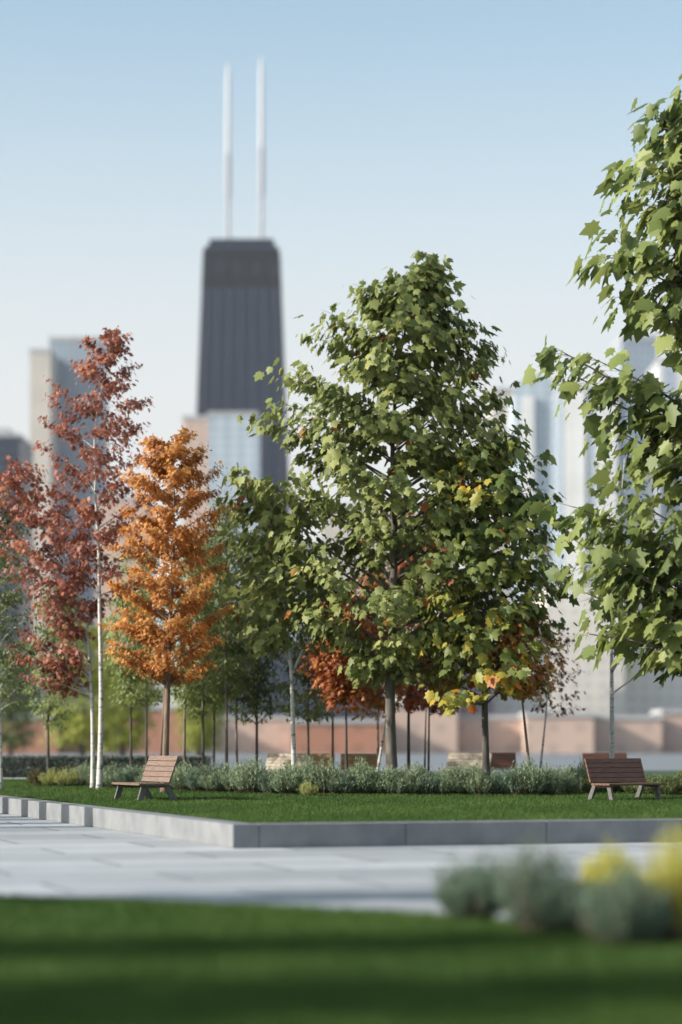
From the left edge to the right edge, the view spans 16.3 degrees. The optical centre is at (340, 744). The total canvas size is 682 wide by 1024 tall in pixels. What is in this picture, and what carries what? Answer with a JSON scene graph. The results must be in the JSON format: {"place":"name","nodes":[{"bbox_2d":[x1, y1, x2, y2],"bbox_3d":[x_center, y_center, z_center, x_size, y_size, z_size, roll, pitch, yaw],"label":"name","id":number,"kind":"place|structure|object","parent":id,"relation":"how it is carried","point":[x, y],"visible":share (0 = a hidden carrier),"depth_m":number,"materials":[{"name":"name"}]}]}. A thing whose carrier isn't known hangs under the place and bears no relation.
{"place":"outdoors","nodes":[
{"label":"outdoors","id":0,"kind":"place"},
{"bbox_2d":[0,428,33,650],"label":"office tower","id":1,"kind":"structure","parent":0,"point":[14,446],"depth_m":900.00,"materials":[{"name":"blue glass"}]},
{"bbox_2d":[1,715,61,753],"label":"brick building","id":2,"kind":"structure","parent":0,"point":[38,748],"depth_m":400.00,"materials":[{"name":"brick"}]},
{"bbox_2d":[0,651,80,714],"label":"office block","id":3,"kind":"structure","parent":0,"point":[45,694],"depth_m":500.00,"materials":[{"name":"glass"}]},
{"bbox_2d":[56,705,182,752],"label":"brick building","id":4,"kind":"structure","parent":0,"point":[154,745],"depth_m":406.00,"materials":[{"name":"brick"}]},
{"bbox_2d":[95,496,153,703],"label":"office block","id":5,"kind":"structure","parent":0,"point":[122,503],"depth_m":900.00,"materials":[{"name":"concrete"}]},
{"bbox_2d":[182,415,207,708],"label":"office block","id":6,"kind":"structure","parent":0,"point":[198,424],"depth_m":1050.00,"materials":[{"name":"concrete"}]},
{"bbox_2d":[208,411,260,638],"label":"office block","id":7,"kind":"structure","parent":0,"point":[231,444],"depth_m":1000.00,"materials":[{"name":"blue glass"}]},
{"bbox_2d":[186,715,290,752],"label":"brick building","id":8,"kind":"structure","parent":0,"point":[274,734],"depth_m":412.00,"materials":[{"name":"brick"}]},
{"bbox_2d":[196,57,291,540],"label":"tapered tower","id":9,"kind":"structure","parent":0,"point":[241,340],"depth_m":1610.15,"materials":[{"name":"black metal"}]},
{"bbox_2d":[204,645,384,718],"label":"office block","id":10,"kind":"structure","parent":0,"point":[283,678],"depth_m":500.00,"materials":[{"name":"blue glass"}]},
{"bbox_2d":[290,719,384,753],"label":"brick building","id":11,"kind":"structure","parent":0,"point":[362,737],"depth_m":400.00,"materials":[{"name":"brick"}]},
{"bbox_2d":[0,892,681,1023],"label":"foreground lawn","id":12,"kind":"structure","parent":0,"point":[353,971],"depth_m":16.47,"materials":[{"name":"plant"}]},
{"bbox_2d":[430,844,515,921],"bbox_3d":[1.192,1.232,21.047,0.805,0.710,0.798,0,0,0],"label":"grey green shrub","id":13,"kind":"object","parent":12,"relation":"on","point":[466,893],"visible":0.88,"depth_m":20.90,"materials":[{"name":"blue plant"}]},
{"bbox_2d":[486,829,607,933],"bbox_3d":[1.697,1.136,19.583,1.027,0.900,1.008,0,0,0],"label":"grey green shrub","id":14,"kind":"object","parent":12,"relation":"on","point":[540,899],"visible":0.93,"depth_m":19.41,"materials":[{"name":"blue plant"}]},
{"bbox_2d":[575,834,641,904],"bbox_3d":[2.410,1.185,21.069,0.730,0.801,0.724,0,0,0],"label":"golden shrub","id":15,"kind":"object","parent":12,"relation":"on","point":[601,869],"visible":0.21,"depth_m":21.00,"materials":[{"name":"yellow plant"}]},
{"bbox_2d":[566,857,674,946],"bbox_3d":[2.213,1.232,18.445,0.871,0.709,0.826,0,0,43],"label":"grey green shrub","id":16,"kind":"object","parent":12,"relation":"on","point":[609,914],"visible":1,"depth_m":18.29,"materials":[{"name":"blue plant"}]},
{"bbox_2d":[627,824,681,942],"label":"golden shrub","id":17,"kind":"object","parent":12,"relation":"on","point":[672,879],"visible":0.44,"depth_m":18.60,"materials":[{"name":"yellow plant"}]},
{"bbox_2d":[0,813,681,928],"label":"plaza","id":18,"kind":"structure","parent":0,"point":[41,857],"depth_m":30.86,"materials":[{"name":"concrete"}]},
{"bbox_2d":[0,795,258,847],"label":"granite wall","id":19,"kind":"structure","parent":18,"relation":"on","point":[224,833],"depth_m":42.15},
{"bbox_2d":[254,818,681,847],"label":"granite wall","id":20,"kind":"structure","parent":18,"relation":"on","point":[357,834],"depth_m":37.70,"materials":[{"name":"stone"}]},
{"bbox_2d":[0,0,681,704],"label":"sky","id":21,"kind":"structure","parent":0,"point":[482,135],"materials":[{"name":"blue"}]},
{"bbox_2d":[0,770,681,822],"bbox_3d":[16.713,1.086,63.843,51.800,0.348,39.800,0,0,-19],"label":"terrace lawn","id":22,"kind":"structure","parent":0,"point":[660,772],"depth_m":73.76,"materials":[{"name":"plant"}]},
{"bbox_2d":[0,487,50,788],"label":"slender tree","id":23,"kind":"object","parent":22,"relation":"on","point":[5,602],"visible":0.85,"depth_m":60.38,"materials":[{"name":"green plant"}]},
{"bbox_2d":[36,767,60,785],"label":"golden shrub","id":24,"kind":"object","parent":22,"relation":"on","point":[49,777],"visible":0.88,"depth_m":61.14,"materials":[{"name":"yellow plant"}]},
{"bbox_2d":[17,579,88,769],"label":"slender tree","id":25,"kind":"object","parent":22,"relation":"on","point":[48,705],"visible":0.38,"depth_m":65.90,"materials":[{"name":"green plant"}]},
{"bbox_2d":[0,455,117,787],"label":"red birch","id":26,"kind":"object","parent":22,"relation":"on","point":[29,501],"visible":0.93,"depth_m":59.57,"materials":[{"name":"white plant"}]},
{"bbox_2d":[53,765,79,786],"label":"golden shrub","id":27,"kind":"object","parent":22,"relation":"on","point":[63,779],"visible":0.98,"depth_m":60.68,"materials":[{"name":"yellow plant"}]},
{"bbox_2d":[67,764,88,785],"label":"sage shrub","id":28,"kind":"object","parent":22,"relation":"on","point":[81,780],"visible":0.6,"depth_m":61.44,"materials":[{"name":"green plant"}]},
{"bbox_2d":[33,325,159,788],"bbox_3d":[-6.022,-4.602,59.075,3.246,11.663,2.982,0,0,0],"label":"red birch","id":29,"kind":"object","parent":22,"relation":"on","point":[114,349],"visible":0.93,"depth_m":58.89,"materials":[{"name":"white plant"}]},
{"bbox_2d":[2,754,211,777],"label":"clipped hedge","id":30,"kind":"object","parent":22,"relation":"on","point":[18,766],"visible":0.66,"depth_m":70.02,"materials":[{"name":"green plant"}]},
{"bbox_2d":[103,761,124,786],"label":"sage shrub","id":31,"kind":"object","parent":22,"relation":"on","point":[108,780],"visible":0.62,"depth_m":59.86,"materials":[{"name":"green plant"}]},
{"bbox_2d":[112,761,142,787],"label":"sage shrub","id":32,"kind":"object","parent":22,"relation":"on","point":[121,776],"visible":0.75,"depth_m":59.32,"materials":[{"name":"green plant"}]},
{"bbox_2d":[102,588,164,765],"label":"slender tree","id":33,"kind":"object","parent":22,"relation":"on","point":[131,678],"visible":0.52,"depth_m":63.85,"materials":[{"name":"green plant"}]},
{"bbox_2d":[107,536,181,765],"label":"slender tree","id":34,"kind":"object","parent":22,"relation":"on","point":[160,698],"visible":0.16,"depth_m":65.41,"materials":[{"name":"green plant"}]},
{"bbox_2d":[112,756,178,800],"bbox_3d":[-4.291,0.755,52.286,0.957,0.999,1.757,0,0,-25],"label":"park bench","id":35,"kind":"object","parent":22,"relation":"on","point":[159,768],"visible":0.9,"depth_m":52.21,"materials":[{"name":"brown wood"}]},
{"bbox_2d":[97,424,240,791],"bbox_3d":[-4.065,-3.159,56.782,3.267,8.847,2.586,0,0,23],"label":"orange tree","id":36,"kind":"object","parent":22,"relation":"on","point":[159,641],"visible":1,"depth_m":56.55,"materials":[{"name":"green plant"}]},
{"bbox_2d":[169,760,197,790],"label":"sage shrub","id":37,"kind":"object","parent":22,"relation":"on","point":[178,776],"visible":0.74,"depth_m":57.75,"materials":[{"name":"green plant"}]},
{"bbox_2d":[158,546,232,765],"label":"slender tree","id":38,"kind":"object","parent":22,"relation":"on","point":[185,701],"visible":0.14,"depth_m":62.81,"materials":[{"name":"green plant"}]},
{"bbox_2d":[182,763,209,791],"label":"sage shrub","id":39,"kind":"object","parent":22,"relation":"on","point":[193,783],"visible":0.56,"depth_m":57.35,"materials":[{"name":"green plant"}]},
{"bbox_2d":[172,523,243,767],"bbox_3d":[-3.603,-2.300,62.024,2.140,6.970,2.001,0,0,0],"label":"slender tree","id":40,"kind":"object","parent":22,"relation":"on","point":[198,695],"visible":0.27,"depth_m":61.89,"materials":[{"name":"green plant"}]},
{"bbox_2d":[193,759,231,792],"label":"sage shrub","id":41,"kind":"object","parent":22,"relation":"on","point":[212,781],"visible":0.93,"depth_m":56.79,"materials":[{"name":"green plant"}]},
{"bbox_2d":[185,568,244,770],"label":"slender tree","id":42,"kind":"object","parent":22,"relation":"on","point":[213,752],"visible":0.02,"depth_m":64.46,"materials":[{"name":"green plant"}]},
{"bbox_2d":[191,496,272,771],"bbox_3d":[-2.736,-2.597,60.879,2.278,7.590,2.051,0,0,0],"label":"slender tree","id":43,"kind":"object","parent":22,"relation":"on","point":[226,627],"visible":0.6,"depth_m":60.86,"materials":[{"name":"green plant"}]},
{"bbox_2d":[220,763,244,792],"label":"sage shrub","id":44,"kind":"object","parent":22,"relation":"on","point":[228,786],"visible":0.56,"depth_m":56.54,"materials":[{"name":"green plant"}]},
{"bbox_2d":[210,586,282,767],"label":"slender tree","id":45,"kind":"object","parent":22,"relation":"on","point":[244,678],"visible":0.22,"depth_m":62.65,"materials":[{"name":"green plant"}]},
{"bbox_2d":[231,755,270,793],"bbox_3d":[-2.095,0.679,56.122,1.073,1.003,1.034,0,0,35],"label":"sage shrub","id":46,"kind":"object","parent":22,"relation":"on","point":[245,779],"visible":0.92,"depth_m":55.99,"materials":[{"name":"green plant"}]},
{"bbox_2d":[228,530,300,766],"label":"slender tree","id":47,"kind":"object","parent":22,"relation":"on","point":[254,704],"visible":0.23,"depth_m":63.33,"materials":[{"name":"green plant"}]},
{"bbox_2d":[255,766,277,793],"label":"sage shrub","id":48,"kind":"object","parent":22,"relation":"on","point":[265,787],"visible":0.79,"depth_m":55.77,"materials":[{"name":"green plant"}]},
{"bbox_2d":[263,754,306,773],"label":"park bench","id":49,"kind":"object","parent":22,"relation":"on","point":[274,760],"visible":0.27,"depth_m":65.87,"materials":[{"name":"brown wood"}]},
{"bbox_2d":[267,761,304,794],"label":"sage shrub","id":50,"kind":"object","parent":22,"relation":"on","point":[280,784],"visible":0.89,"depth_m":55.43,"materials":[{"name":"green plant"}]},
{"bbox_2d":[214,462,360,769],"bbox_3d":[-1.580,-2.907,58.092,3.400,8.301,3.420,0,0,-43],"label":"forked birch","id":51,"kind":"object","parent":22,"relation":"on","point":[261,641],"visible":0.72,"depth_m":57.59,"materials":[{"name":"green plant"}]},
{"bbox_2d":[283,755,325,793],"bbox_3d":[-0.818,0.709,55.542,1.113,0.967,1.047,0,0,40],"label":"sage shrub","id":52,"kind":"object","parent":22,"relation":"on","point":[304,771],"visible":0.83,"depth_m":55.32,"materials":[{"name":"green plant"}]},
{"bbox_2d":[272,585,340,764],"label":"slender tree","id":53,"kind":"object","parent":22,"relation":"on","point":[308,716],"visible":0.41,"depth_m":61.90,"materials":[{"name":"green plant"}]},
{"bbox_2d":[298,781,318,795],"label":"golden shrub","id":54,"kind":"object","parent":22,"relation":"on","point":[307,789],"visible":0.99,"depth_m":54.42,"materials":[{"name":"yellow plant"}]},
{"bbox_2d":[289,753,334,769],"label":"park bench","id":55,"kind":"object","parent":22,"relation":"on","point":[316,757],"visible":0.08,"depth_m":66.73,"materials":[{"name":"brown wood"}]},
{"bbox_2d":[302,754,343,794],"bbox_3d":[-0.358,0.717,55.383,1.048,0.954,1.088,0,0,-32],"label":"sage shrub","id":56,"kind":"object","parent":22,"relation":"on","point":[326,772],"visible":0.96,"depth_m":55.24,"materials":[{"name":"green plant"}]},
{"bbox_2d":[304,574,361,769],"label":"slender tree","id":57,"kind":"object","parent":22,"relation":"on","point":[332,746],"visible":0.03,"depth_m":63.49,"materials":[{"name":"green plant"}]},
{"bbox_2d":[325,766,357,794],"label":"sage shrub","id":58,"kind":"object","parent":22,"relation":"on","point":[342,789],"visible":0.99,"depth_m":55.14,"materials":[{"name":"green plant"}]},
{"bbox_2d":[296,588,387,773],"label":"maple","id":59,"kind":"object","parent":22,"relation":"on","point":[328,665],"visible":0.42,"depth_m":59.79,"materials":[{"name":"orange plant"}]},
{"bbox_2d":[341,754,376,771],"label":"park bench","id":60,"kind":"object","parent":22,"relation":"on","point":[371,759],"visible":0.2,"depth_m":65.82,"materials":[{"name":"brown wood"}]},
{"bbox_2d":[343,757,379,793],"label":"sage shrub","id":61,"kind":"object","parent":22,"relation":"on","point":[361,774],"visible":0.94,"depth_m":55.24,"materials":[{"name":"green plant"}]},
{"bbox_2d":[365,764,393,794],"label":"sage shrub","id":62,"kind":"object","parent":22,"relation":"on","point":[376,788],"visible":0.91,"depth_m":55.30,"materials":[{"name":"green plant"}]},
{"bbox_2d":[348,562,421,774],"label":"maple","id":63,"kind":"object","parent":22,"relation":"on","point":[377,701],"visible":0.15,"depth_m":61.00,"materials":[{"name":"plant"}]},
{"bbox_2d":[378,763,411,794],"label":"sage shrub","id":64,"kind":"object","parent":22,"relation":"on","point":[396,786],"visible":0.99,"depth_m":55.13,"materials":[{"name":"green plant"}]},
{"bbox_2d":[231,250,578,771],"bbox_3d":[1.512,-5.276,56.910,8.345,13.087,5.845,0,0,0],"label":"maple tree","id":65,"kind":"object","parent":22,"relation":"on","point":[417,302],"visible":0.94,"depth_m":56.40,"materials":[{"name":"green plant"}]},
{"bbox_2d":[394,759,430,793],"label":"sage shrub","id":66,"kind":"object","parent":22,"relation":"on","point":[413,778],"visible":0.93,"depth_m":55.22,"materials":[{"name":"green plant"}]},
{"bbox_2d":[385,498,442,769],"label":"maple","id":67,"kind":"object","parent":22,"relation":"on","point":[414,702],"visible":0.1,"depth_m":62.77,"materials":[{"name":"green plant"}]},
{"bbox_2d":[411,765,446,794],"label":"sage shrub","id":68,"kind":"object","parent":22,"relation":"on","point":[425,786],"visible":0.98,"depth_m":55.16,"materials":[{"name":"green plant"}]},
{"bbox_2d":[412,623,470,770],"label":"maple","id":69,"kind":"object","parent":22,"relation":"on","point":[433,708],"visible":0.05,"depth_m":64.47,"materials":[{"name":"plant"}]},
{"bbox_2d":[429,763,462,794],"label":"sage shrub","id":70,"kind":"object","parent":22,"relation":"on","point":[444,787],"visible":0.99,"depth_m":55.15,"materials":[{"name":"green plant"}]},
{"bbox_2d":[444,762,474,794],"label":"sage shrub","id":71,"kind":"object","parent":22,"relation":"on","point":[460,787],"visible":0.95,"depth_m":55.19,"materials":[{"name":"green plant"}]},
{"bbox_2d":[437,753,491,773],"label":"park bench","id":72,"kind":"object","parent":22,"relation":"on","point":[463,759],"visible":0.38,"depth_m":67.33,"materials":[{"name":"brown wood"}]},
{"bbox_2d":[463,762,497,794],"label":"sage shrub","id":73,"kind":"object","parent":22,"relation":"on","point":[477,785],"visible":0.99,"depth_m":55.00,"materials":[{"name":"green plant"}]},
{"bbox_2d":[401,432,579,775],"bbox_3d":[3.382,-3.046,56.365,4.276,8.636,3.916,0,0,36],"label":"maple tree","id":74,"kind":"object","parent":22,"relation":"on","point":[506,530],"visible":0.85,"depth_m":55.83,"materials":[{"name":"green plant"}]},
{"bbox_2d":[490,753,516,770],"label":"park bench","id":75,"kind":"object","parent":22,"relation":"on","point":[501,760],"visible":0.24,"depth_m":68.34,"materials":[{"name":"brown wood"}]},
{"bbox_2d":[491,760,529,794],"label":"sage shrub","id":76,"kind":"object","parent":22,"relation":"on","point":[512,788],"visible":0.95,"depth_m":54.95,"materials":[{"name":"green plant"}]},
{"bbox_2d":[468,601,574,767],"bbox_3d":[4.144,-1.144,57.225,2.553,4.802,2.166,0,0,-42],"label":"maple","id":77,"kind":"object","parent":22,"relation":"on","point":[513,644],"visible":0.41,"depth_m":56.96,"materials":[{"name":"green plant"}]},
{"bbox_2d":[506,755,549,794],"bbox_3d":[4.342,0.726,55.107,1.098,0.949,1.033,0,0,-2],"label":"sage shrub","id":78,"kind":"object","parent":22,"relation":"on","point":[533,783],"visible":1,"depth_m":54.89,"materials":[{"name":"green plant"}]},
{"bbox_2d":[534,760,565,794],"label":"sage shrub","id":79,"kind":"object","parent":22,"relation":"on","point":[554,785],"visible":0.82,"depth_m":55.32,"materials":[{"name":"green plant"}]},
{"bbox_2d":[530,619,585,767],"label":"birch","id":80,"kind":"object","parent":22,"relation":"on","point":[566,698],"visible":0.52,"depth_m":63.48,"materials":[{"name":"plant"}]},
{"bbox_2d":[554,765,584,793],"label":"sage shrub","id":81,"kind":"object","parent":22,"relation":"on","point":[570,784],"visible":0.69,"depth_m":55.89,"materials":[{"name":"green plant"}]},
{"bbox_2d":[566,756,588,792],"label":"sage shrub","id":82,"kind":"object","parent":22,"relation":"on","point":[581,772],"visible":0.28,"depth_m":56.91,"materials":[{"name":"green plant"}]},
{"bbox_2d":[513,74,681,689],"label":"maple tree","id":83,"kind":"object","parent":22,"relation":"on","point":[659,598],"visible":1,"depth_m":46.77,"materials":[{"name":"green plant"}]},
{"bbox_2d":[582,753,626,767],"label":"park bench","id":84,"kind":"object","parent":22,"relation":"on","point":[603,755],"visible":0.17,"depth_m":68.83,"materials":[{"name":"brown wood"}]},
{"bbox_2d":[584,758,664,800],"bbox_3d":[6.290,0.780,52.816,1.627,0.925,0.886,0,0,-34],"label":"park bench","id":85,"kind":"object","parent":22,"relation":"on","point":[608,773],"visible":0.92,"depth_m":52.94,"materials":[{"name":"brown wood"}]},
{"bbox_2d":[571,458,681,757],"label":"birch tree","id":86,"kind":"object","parent":22,"relation":"on","point":[621,506],"visible":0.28,"depth_m":60.48,"materials":[{"name":"green plant"}]},
{"bbox_2d":[651,773,681,794],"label":"dark green shrub","id":87,"kind":"object","parent":22,"relation":"on","point":[670,786],"visible":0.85,"depth_m":54.85,"materials":[{"name":"green plant"}]},
{"bbox_2d":[2,753,681,771],"bbox_3d":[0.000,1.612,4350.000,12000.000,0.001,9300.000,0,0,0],"label":"ground","id":88,"kind":"structure","parent":0,"point":[661,761],"depth_m":249.20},
{"bbox_2d":[0,636,47,755],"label":"distant tree","id":89,"kind":"object","parent":88,"relation":"on","point":[10,739],"visible":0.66,"depth_m":229.20,"materials":[{"name":"green plant"}]},
{"bbox_2d":[29,348,57,649],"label":"office tower","id":90,"kind":"structure","parent":88,"relation":"on","point":[43,361],"depth_m":1150.00,"materials":[{"name":"concrete"}]},
{"bbox_2d":[49,336,107,702],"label":"office tower","id":91,"kind":"structure","parent":88,"relation":"on","point":[65,349],"depth_m":1180.00,"materials":[{"name":"concrete"}]},
{"bbox_2d":[32,616,131,755],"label":"distant tree","id":92,"kind":"object","parent":88,"relation":"on","point":[81,722],"visible":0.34,"depth_m":189.14,"materials":[{"name":"green plant"}]},
{"bbox_2d":[87,640,162,755],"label":"distant tree","id":93,"kind":"object","parent":88,"relation":"on","point":[124,734],"visible":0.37,"depth_m":213.91,"materials":[{"name":"green plant"}]},
{"bbox_2d":[170,661,234,755],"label":"distant tree","id":94,"kind":"object","parent":88,"relation":"on","point":[194,732],"visible":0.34,"depth_m":238.96,"materials":[{"name":"green plant"}]},
{"bbox_2d":[552,384,590,581],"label":"ribbed tower","id":95,"kind":"structure","parent":88,"relation":"on","point":[570,474],"depth_m":948.00,"materials":[{"name":"white stone"}]},
{"bbox_2d":[588,386,623,581],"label":"ribbed tower","id":96,"kind":"structure","parent":88,"relation":"on","point":[617,461],"depth_m":940.00,"materials":[{"name":"white stone"}]},
{"bbox_2d":[321,504,425,622],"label":"office block","id":97,"kind":"structure","parent":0,"point":[330,531],"depth_m":1000.00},
{"bbox_2d":[383,702,456,752],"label":"brick building","id":98,"kind":"structure","parent":0,"point":[443,734],"depth_m":406.00,"materials":[{"name":"brick"}]},
{"bbox_2d":[437,582,492,714],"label":"office block","id":99,"kind":"structure","parent":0,"point":[479,709],"depth_m":640.00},
{"bbox_2d":[457,715,521,752],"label":"brick building","id":100,"kind":"structure","parent":0,"point":[504,733],"depth_m":412.00,"materials":[{"name":"brick"}]},
{"bbox_2d":[487,388,515,601],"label":"office block","id":101,"kind":"structure","parent":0,"point":[509,392],"depth_m":1200.00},
{"bbox_2d":[493,621,546,714],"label":"office block","id":102,"kind":"structure","parent":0,"point":[508,706],"depth_m":650.00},
{"bbox_2d":[508,375,558,604],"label":"round topped tower","id":103,"kind":"structure","parent":0,"point":[533,405],"depth_m":1000.00,"materials":[{"name":"blue glass"}]},
{"bbox_2d":[518,712,595,753],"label":"brick building","id":104,"kind":"structure","parent":0,"point":[569,733],"depth_m":400.00,"materials":[{"name":"brick"}]},
{"bbox_2d":[535,582,623,714],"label":"office block","id":105,"kind":"structure","parent":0,"point":[594,685],"depth_m":700.00,"materials":[{"name":"concrete"}]},
{"bbox_2d":[594,715,663,752],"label":"brick building","id":106,"kind":"structure","parent":0,"point":[637,733],"depth_m":406.00,"materials":[{"name":"brick"}]},
{"bbox_2d":[612,334,657,549],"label":"office tower","id":107,"kind":"structure","parent":0,"point":[643,356],"depth_m":1100.00,"materials":[{"name":"glass"}]},
{"bbox_2d":[624,565,681,714],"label":"office block","id":108,"kind":"structure","parent":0,"point":[644,695],"depth_m":720.00,"materials":[{"name":"concrete"}]},
{"bbox_2d":[646,355,681,543],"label":"office tower","id":109,"kind":"structure","parent":0,"point":[663,374],"depth_m":1000.00,"materials":[{"name":"glass"}]},
{"bbox_2d":[650,709,681,752],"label":"brick building","id":110,"kind":"structure","parent":0,"point":[672,732],"depth_m":412.00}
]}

